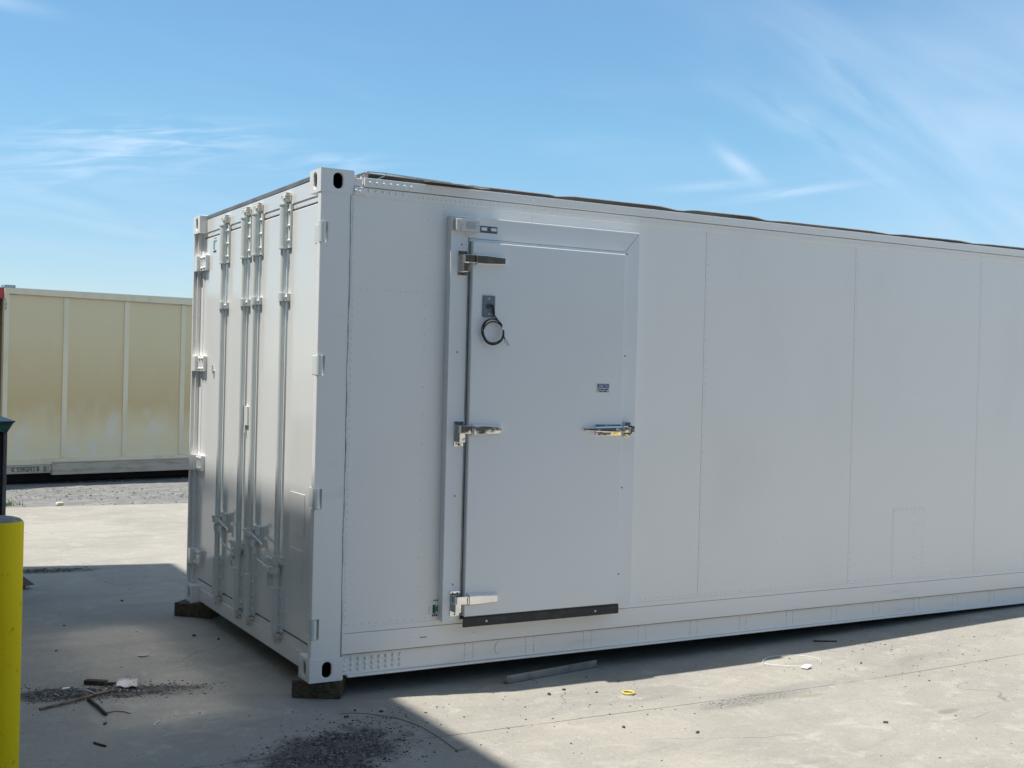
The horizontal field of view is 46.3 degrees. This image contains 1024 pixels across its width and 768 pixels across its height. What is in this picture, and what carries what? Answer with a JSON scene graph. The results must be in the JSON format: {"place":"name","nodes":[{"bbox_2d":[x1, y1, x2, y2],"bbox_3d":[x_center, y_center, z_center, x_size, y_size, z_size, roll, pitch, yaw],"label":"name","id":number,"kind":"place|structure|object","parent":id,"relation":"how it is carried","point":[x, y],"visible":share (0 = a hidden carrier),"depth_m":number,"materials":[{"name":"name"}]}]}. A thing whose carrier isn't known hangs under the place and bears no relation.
{"place":"outdoors","nodes":[
{"label":"outdoors","id":0,"kind":"place"},
{"bbox_2d":[6,499,22,505],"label":"weeds","id":1,"kind":"object","parent":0,"point":[9,503],"visible":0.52,"depth_m":14.07,"materials":[{"name":"green plant"}]},
{"bbox_2d":[6,475,188,506],"bbox_3d":[-2.014,1.505,17.800,21.900,0.032,5.500,1,0,-30],"label":"gravel strip","id":2,"kind":"object","parent":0,"point":[94,485],"visible":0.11,"depth_m":15.94,"materials":[{"name":"grey gravel"}]},
{"bbox_2d":[0,287,3,298],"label":"storage container","id":3,"kind":"object","parent":2,"relation":"on","point":[1,292],"visible":1,"depth_m":16.26,"materials":[{"name":"metal"}]},
{"bbox_2d":[0,285,192,482],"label":"shipping container","id":4,"kind":"object","parent":2,"relation":"on","point":[94,385],"visible":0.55,"depth_m":17.18,"materials":[{"name":"beige metal"}]},
{"bbox_2d":[0,0,1023,297],"label":"sky","id":5,"kind":"structure","parent":0,"point":[123,123],"materials":[{"name":"blue"}]},
{"bbox_2d":[6,503,1023,767],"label":"concrete pavement","id":6,"kind":"structure","parent":0,"point":[814,719],"depth_m":6.28,"materials":[{"name":"grey concrete"}]},
{"bbox_2d":[0,416,15,514],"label":"waste bin","id":7,"kind":"object","parent":6,"relation":"on","point":[6,424],"visible":0.56,"depth_m":7.98,"materials":[{"name":"teal paint"}]},
{"bbox_2d":[0,515,23,767],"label":"bollard","id":8,"kind":"object","parent":6,"relation":"on","point":[11,556],"visible":1,"depth_m":4.64,"materials":[{"name":"yellow metal"}]},
{"bbox_2d":[23,576,34,586],"bbox_3d":[-3.651,1.478,8.845,0.156,0.074,0.181,2,1,39],"label":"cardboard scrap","id":9,"kind":"object","parent":6,"relation":"on","point":[26,582],"visible":0.39,"depth_m":8.87,"materials":[{"name":"brown"}]},
{"bbox_2d":[23,566,100,572],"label":"leaf litter","id":10,"kind":"object","parent":6,"relation":"on","point":[45,569],"visible":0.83,"depth_m":9.68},
{"bbox_2d":[39,688,119,709],"bbox_3d":[-2.135,1.560,5.938,0.026,0.018,0.465,2,0,34],"label":"stick","id":11,"kind":"object","parent":6,"relation":"on","point":[73,700],"visible":1,"depth_m":5.90,"materials":[{"name":"brown wood"}]},
{"bbox_2d":[87,697,107,715],"bbox_3d":[-2.012,1.564,5.809,0.017,0.018,0.306,1,0,-35],"label":"stick","id":12,"kind":"object","parent":6,"relation":"on","point":[100,708],"visible":1,"depth_m":5.79,"materials":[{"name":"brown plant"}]},
{"bbox_2d":[93,742,105,746],"bbox_3d":[-1.804,1.577,5.240,0.078,0.010,0.011,2,0,33],"label":"stick","id":13,"kind":"object","parent":6,"relation":"on","point":[99,744],"visible":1,"depth_m":5.24,"materials":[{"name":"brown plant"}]},
{"bbox_2d":[20,680,260,707],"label":"leaf litter","id":14,"kind":"object","parent":6,"relation":"on","point":[75,694],"visible":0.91,"depth_m":6.09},
{"bbox_2d":[84,679,115,685],"bbox_3d":[-2.148,1.556,6.242,0.161,0.023,0.041,1,0,6],"label":"bark chunk","id":15,"kind":"object","parent":14,"relation":"on","point":[95,682],"visible":1,"depth_m":6.23,"materials":[{"name":"brown wood"}]},
{"bbox_2d":[116,678,137,687],"bbox_3d":[-2.013,1.562,6.257,0.106,0.019,0.194,1,0,-13],"label":"paper scrap","id":16,"kind":"object","parent":14,"relation":"on","point":[124,682],"visible":1,"depth_m":6.26,"materials":[{"name":"white paper"}]},
{"bbox_2d":[174,599,219,618],"bbox_3d":[-2.111,1.510,8.042,0.271,0.090,0.140,2,0,15],"label":"timber block","id":17,"kind":"object","parent":6,"relation":"on","point":[184,608],"depth_m":7.98,"materials":[{"name":"brown wood"}]},
{"bbox_2d":[292,674,344,698],"bbox_3d":[-0.992,1.550,6.142,0.249,0.090,0.140,1,0,2],"label":"timber block","id":18,"kind":"object","parent":6,"relation":"on","point":[301,688],"depth_m":6.07,"materials":[{"name":"brown wood"}]},
{"bbox_2d":[210,699,454,767],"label":"grit pile","id":19,"kind":"object","parent":6,"relation":"on","point":[326,758],"visible":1,"depth_m":5.26,"materials":[{"name":"grey gravel"}]},
{"bbox_2d":[339,712,465,750],"bbox_3d":[-0.487,1.609,5.604,0.804,0.005,0.156,2,1,41],"label":"string","id":20,"kind":"object","parent":6,"relation":"on","point":[407,721],"visible":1,"depth_m":5.71,"materials":[{"name":"beige"}]},
{"bbox_2d":[49,566,1011,766],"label":"pebbles","id":21,"kind":"object","parent":6,"relation":"on","point":[588,693],"visible":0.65,"depth_m":6.08,"materials":[{"name":"grey stone"}]},
{"bbox_2d":[503,660,596,683],"bbox_3d":[0.217,1.599,6.674,0.665,0.042,0.038,1,1,-40],"label":"metal angle","id":22,"kind":"object","parent":6,"relation":"on","point":[550,671],"visible":1,"depth_m":6.65,"materials":[{"name":"grey metal"}]},
{"bbox_2d":[185,167,1023,683],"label":"refrigerated container","id":23,"kind":"object","parent":6,"relation":"on","point":[649,425],"visible":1,"depth_m":6.97,"materials":[{"name":"metal"}]},
{"bbox_2d":[188,207,252,618],"bbox_3d":[-1.855,0.165,7.594,0.091,2.465,1.193,1,0,-30],"label":"cargo door","id":24,"kind":"structure","parent":23,"relation":"in","point":[227,261],"depth_m":7.53,"materials":[{"name":"paint"}]},
{"bbox_2d":[243,192,325,644],"bbox_3d":[-1.258,0.187,6.540,0.091,2.465,1.221,1,0,-30],"label":"cargo door","id":25,"kind":"structure","parent":23,"relation":"in","point":[284,364],"depth_m":6.54,"materials":[{"name":"paint"}]},
{"bbox_2d":[481,314,508,344],"bbox_3d":[-0.089,-0.295,6.380,0.177,0.180,0.038,1,0,-24],"label":"cable coil","id":26,"kind":"object","parent":23,"relation":"hanging from","point":[502,328],"visible":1,"depth_m":6.37,"materials":[{"name":"black rubber"}]},
{"bbox_2d":[449,241,630,627],"bbox_3d":[0.177,0.275,6.579,1.094,2.044,0.111,1,0,-30],"label":"side door","id":27,"kind":"structure","parent":23,"relation":"in","point":[541,432],"depth_m":6.56,"materials":[{"name":"paint"}]},
{"bbox_2d":[622,690,634,694],"bbox_3d":[0.614,1.629,6.319,0.072,0.010,0.072,1,0,-30],"label":"plastic ring","id":28,"kind":"object","parent":6,"relation":"on","point":[632,693],"visible":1,"depth_m":6.31,"materials":[{"name":"yellow plastic"}]},
{"bbox_2d":[674,691,793,712],"bbox_3d":[1.216,1.647,6.244,0.914,0.006,0.223,1,0,-35],"label":"grit pile","id":29,"kind":"object","parent":6,"relation":"on","point":[743,696],"visible":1,"depth_m":6.23,"materials":[{"name":"gravel"}]},
{"bbox_2d":[762,655,820,668],"bbox_3d":[1.665,1.636,7.096,0.325,0.016,0.324,2,0,23],"label":"plastic zip loop","id":30,"kind":"object","parent":6,"relation":"on","point":[806,666],"visible":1,"depth_m":6.98,"materials":[{"name":"white plastic"}]},
{"bbox_2d":[813,640,836,641],"bbox_3d":[1.989,1.633,7.604,0.148,0.011,0.012,1,0,-1],"label":"stick","id":31,"kind":"object","parent":6,"relation":"on","point":[824,641],"visible":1,"depth_m":7.60,"materials":[{"name":"brown plant"}]}
]}

